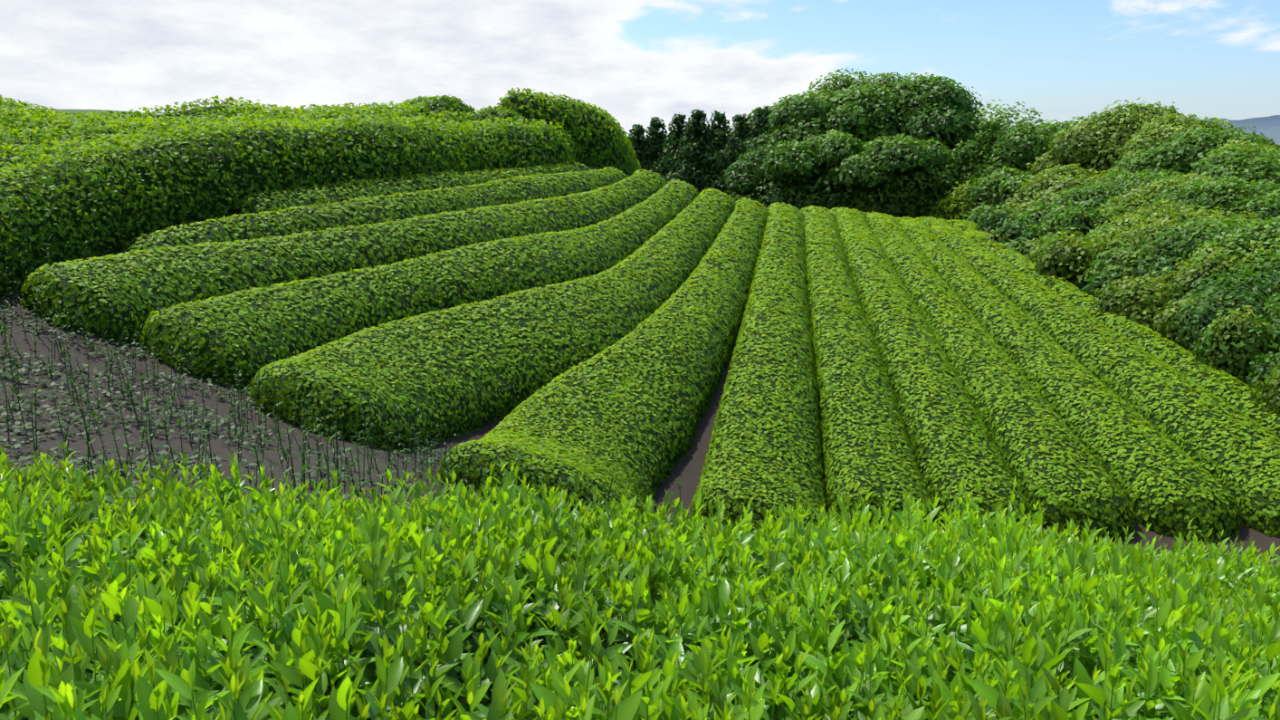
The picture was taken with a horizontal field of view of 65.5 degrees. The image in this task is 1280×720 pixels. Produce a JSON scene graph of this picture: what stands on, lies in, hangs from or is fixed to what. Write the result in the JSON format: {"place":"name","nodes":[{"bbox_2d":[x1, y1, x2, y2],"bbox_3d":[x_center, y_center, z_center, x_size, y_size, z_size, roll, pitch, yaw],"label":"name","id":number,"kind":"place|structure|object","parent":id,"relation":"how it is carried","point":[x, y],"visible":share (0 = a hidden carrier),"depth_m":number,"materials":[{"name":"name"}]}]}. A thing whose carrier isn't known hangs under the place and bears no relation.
{"place":"outdoors","nodes":[
{"label":"outdoors","id":0,"kind":"place"},
{"bbox_2d":[0,569,1187,719],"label":"tea leaves","id":1,"kind":"object","parent":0,"point":[483,701],"visible":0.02,"depth_m":3.38,"materials":[{"name":"green plant"}]},
{"bbox_2d":[0,108,1279,633],"bbox_3d":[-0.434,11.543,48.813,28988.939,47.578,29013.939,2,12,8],"label":"ground","id":2,"kind":"structure","parent":0,"point":[686,472],"depth_m":14.14,"materials":[{"name":"soil"}]},
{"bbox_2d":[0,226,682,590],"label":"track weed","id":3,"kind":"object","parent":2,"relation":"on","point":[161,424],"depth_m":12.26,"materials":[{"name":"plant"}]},
{"bbox_2d":[397,93,527,128],"bbox_3d":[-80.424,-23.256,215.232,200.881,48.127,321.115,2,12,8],"label":"bush leaves","id":4,"kind":"object","parent":2,"relation":"on","point":[471,109],"visible":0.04,"depth_m":41.80,"materials":[{"name":"green plant"}]},
{"bbox_2d":[410,98,522,127],"bbox_3d":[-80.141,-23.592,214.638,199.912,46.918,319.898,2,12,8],"label":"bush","id":5,"kind":"object","parent":2,"relation":"on","point":[435,107],"depth_m":41.69,"materials":[{"name":"green plant"}]},
{"bbox_2d":[0,439,1279,719],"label":"tea bush","id":6,"kind":"object","parent":2,"relation":"on","point":[1226,581],"depth_m":3.86,"materials":[{"name":"green plant"}]},
{"bbox_2d":[0,472,1279,719],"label":"tea leaves","id":7,"kind":"object","parent":6,"relation":"on","point":[549,693],"visible":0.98,"depth_m":2.42,"materials":[{"name":"green plant"}]},
{"bbox_2d":[0,87,1279,544],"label":"tea bushes","id":8,"kind":"object","parent":2,"relation":"on","point":[136,124],"visible":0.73,"depth_m":22.69,"materials":[{"name":"green plant"}]},
{"bbox_2d":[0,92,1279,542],"bbox_3d":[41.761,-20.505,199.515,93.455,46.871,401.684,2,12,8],"label":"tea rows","id":9,"kind":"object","parent":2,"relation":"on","point":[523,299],"visible":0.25,"depth_m":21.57,"materials":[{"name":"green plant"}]},
{"bbox_2d":[627,124,656,171],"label":"conifer","id":10,"kind":"object","parent":2,"relation":"on","point":[638,130],"visible":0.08,"depth_m":100.72,"materials":[{"name":"green plant"}]},
{"bbox_2d":[640,116,668,175],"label":"conifer","id":11,"kind":"object","parent":2,"relation":"on","point":[656,137],"visible":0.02,"depth_m":100.63,"materials":[{"name":"green plant"}]},
{"bbox_2d":[649,112,692,182],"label":"conifer","id":12,"kind":"object","parent":2,"relation":"on","point":[675,135],"visible":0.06,"depth_m":98.61,"materials":[{"name":"green plant"}]},
{"bbox_2d":[665,109,716,192],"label":"conifer","id":13,"kind":"object","parent":2,"relation":"on","point":[692,151],"visible":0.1,"depth_m":96.15,"materials":[{"name":"green plant"}]},
{"bbox_2d":[693,110,733,190],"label":"conifer","id":14,"kind":"object","parent":2,"relation":"on","point":[718,131],"depth_m":96.10,"materials":[{"name":"green plant"}]},
{"bbox_2d":[702,113,749,200],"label":"conifer","id":15,"kind":"object","parent":2,"relation":"on","point":[737,138],"visible":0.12,"depth_m":94.28,"materials":[{"name":"green plant"}]},
{"bbox_2d":[720,106,770,200],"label":"conifer","id":16,"kind":"object","parent":2,"relation":"on","point":[755,124],"depth_m":93.69,"materials":[{"name":"green plant"}]},
{"bbox_2d":[724,143,778,202],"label":"broadleaf tree","id":17,"kind":"object","parent":2,"relation":"on","point":[746,172],"visible":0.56,"depth_m":86.43,"materials":[{"name":"green plant"}]},
{"bbox_2d":[735,97,783,159],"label":"broadleaf tree","id":18,"kind":"object","parent":2,"relation":"on","point":[749,145],"visible":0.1,"depth_m":93.13,"materials":[{"name":"green plant"}]},
{"bbox_2d":[763,128,866,192],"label":"broadleaf tree","id":19,"kind":"object","parent":2,"relation":"on","point":[794,161],"visible":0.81,"depth_m":80.33,"materials":[{"name":"green plant"}]},
{"bbox_2d":[767,88,899,152],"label":"broadleaf tree","id":20,"kind":"object","parent":2,"relation":"on","point":[804,114],"visible":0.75,"depth_m":84.74,"materials":[{"name":"green plant"}]},
{"bbox_2d":[759,132,1006,218],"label":"shrubs","id":21,"kind":"object","parent":2,"relation":"on","point":[807,192],"depth_m":81.27,"materials":[{"name":"green plant"}]},
{"bbox_2d":[807,67,987,141],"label":"broadleaf tree","id":22,"kind":"object","parent":2,"relation":"on","point":[878,101],"visible":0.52,"depth_m":86.44,"materials":[{"name":"green plant"}]},
{"bbox_2d":[831,133,963,193],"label":"broadleaf tree","id":23,"kind":"object","parent":2,"relation":"on","point":[871,167],"visible":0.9,"depth_m":77.32,"materials":[{"name":"green plant"}]},
{"bbox_2d":[730,99,1105,219],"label":"shrub leaves","id":24,"kind":"object","parent":2,"relation":"on","point":[912,198],"visible":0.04,"depth_m":79.81,"materials":[{"name":"green plant"}]},
{"bbox_2d":[893,76,984,149],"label":"broadleaf tree","id":25,"kind":"object","parent":2,"relation":"on","point":[944,129],"visible":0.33,"depth_m":83.79,"materials":[{"name":"green plant"}]},
{"bbox_2d":[945,117,1010,196],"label":"broadleaf tree","id":26,"kind":"object","parent":2,"relation":"on","point":[985,140],"visible":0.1,"depth_m":78.45,"materials":[{"name":"green plant"}]},
{"bbox_2d":[958,120,1039,189],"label":"broadleaf tree","id":27,"kind":"object","parent":2,"relation":"on","point":[995,166],"depth_m":76.10,"materials":[{"name":"green plant"}]},
{"bbox_2d":[964,166,1037,210],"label":"broadleaf tree","id":28,"kind":"object","parent":2,"relation":"on","point":[998,186],"visible":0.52,"depth_m":70.43,"materials":[{"name":"green plant"}]},
{"bbox_2d":[989,114,1104,170],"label":"broadleaf tree","id":29,"kind":"object","parent":2,"relation":"on","point":[1026,148],"visible":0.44,"depth_m":74.72,"materials":[{"name":"green plant"}]},
{"bbox_2d":[1011,162,1128,208],"bbox_3d":[28.110,-9.542,63.652,8.804,5.876,9.429,2,12,8],"label":"broadleaf tree","id":30,"kind":"object","parent":2,"relation":"on","point":[1057,179],"visible":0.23,"depth_m":62.56,"materials":[{"name":"green plant"}]},
{"bbox_2d":[1037,194,1120,230],"bbox_3d":[24.590,-6.625,52.184,7.272,4.063,7.152,2,12,8],"label":"broadleaf tree","id":31,"kind":"object","parent":2,"relation":"on","point":[1097,203],"visible":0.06,"depth_m":51.69,"materials":[{"name":"green plant"}]},
{"bbox_2d":[1025,97,1184,176],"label":"broadleaf tree","id":32,"kind":"object","parent":2,"relation":"on","point":[1098,142],"visible":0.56,"depth_m":67.79,"materials":[{"name":"green plant"}]},
{"bbox_2d":[1050,169,1184,210],"bbox_3d":[27.569,-7.384,55.446,8.956,6.391,9.030,2,12,8],"label":"broadleaf tree","id":33,"kind":"object","parent":2,"relation":"on","point":[1120,185],"visible":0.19,"depth_m":55.06,"materials":[{"name":"green plant"}]},
{"bbox_2d":[976,200,1279,408],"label":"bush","id":34,"kind":"object","parent":2,"relation":"on","point":[1086,220],"visible":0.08,"depth_m":33.29,"materials":[{"name":"green plant"}]},
{"bbox_2d":[963,188,1279,413],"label":"shrubs","id":35,"kind":"object","parent":34,"relation":"on","point":[1173,300],"visible":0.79,"depth_m":32.86,"materials":[{"name":"green plant"}]},
{"bbox_2d":[1095,172,1218,218],"bbox_3d":[27.092,-6.124,49.681,9.128,6.379,7.848,2,12,8],"label":"broadleaf tree","id":36,"kind":"object","parent":2,"relation":"on","point":[1137,199],"visible":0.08,"depth_m":48.11,"materials":[{"name":"green plant"}]},
{"bbox_2d":[1088,199,1236,245],"bbox_3d":[23.090,-4.656,42.097,7.463,4.182,6.861,2,12,8],"label":"broadleaf tree","id":37,"kind":"object","parent":2,"relation":"on","point":[1136,218],"visible":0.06,"depth_m":41.61,"materials":[{"name":"green plant"}]},
{"bbox_2d":[1115,110,1238,168],"bbox_3d":[35.117,-10.433,65.032,9.309,11.127,10.731,2,12,8],"label":"broadleaf tree","id":38,"kind":"object","parent":2,"relation":"on","point":[1166,127],"visible":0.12,"depth_m":62.17,"materials":[{"name":"green plant"}]},
{"bbox_2d":[1107,125,1279,179],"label":"broadleaf tree","id":39,"kind":"object","parent":2,"relation":"on","point":[1183,152],"visible":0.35,"depth_m":57.75,"materials":[{"name":"green plant"}]},
{"bbox_2d":[1138,174,1279,223],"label":"broadleaf tree","id":40,"kind":"object","parent":2,"relation":"on","point":[1251,197],"visible":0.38,"depth_m":41.89,"materials":[{"name":"green plant"}]},
{"bbox_2d":[1151,215,1279,272],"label":"broadleaf tree","id":41,"kind":"object","parent":2,"relation":"on","point":[1267,230],"visible":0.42,"depth_m":34.42,"materials":[{"name":"green plant"}]},
{"bbox_2d":[1158,143,1279,195],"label":"broadleaf tree","id":42,"kind":"object","parent":2,"relation":"on","point":[1257,165],"visible":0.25,"depth_m":49.03,"materials":[{"name":"green plant"}]},
{"bbox_2d":[1168,140,1277,180],"bbox_3d":[33.671,-6.724,56.897,10.170,11.329,10.464,2,12,8],"label":"broadleaf tree","id":43,"kind":"object","parent":2,"relation":"on","point":[1245,144],"depth_m":54.78,"materials":[{"name":"green plant"}]},
{"bbox_2d":[0,0,1279,138],"label":"sky","id":44,"kind":"structure","parent":0,"point":[637,61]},
{"bbox_2d":[649,114,1279,144],"bbox_3d":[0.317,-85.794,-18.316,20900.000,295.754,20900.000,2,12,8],"label":"distant mountains","id":45,"kind":"structure","parent":0,"point":[1269,127],"depth_m":6133.13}
]}

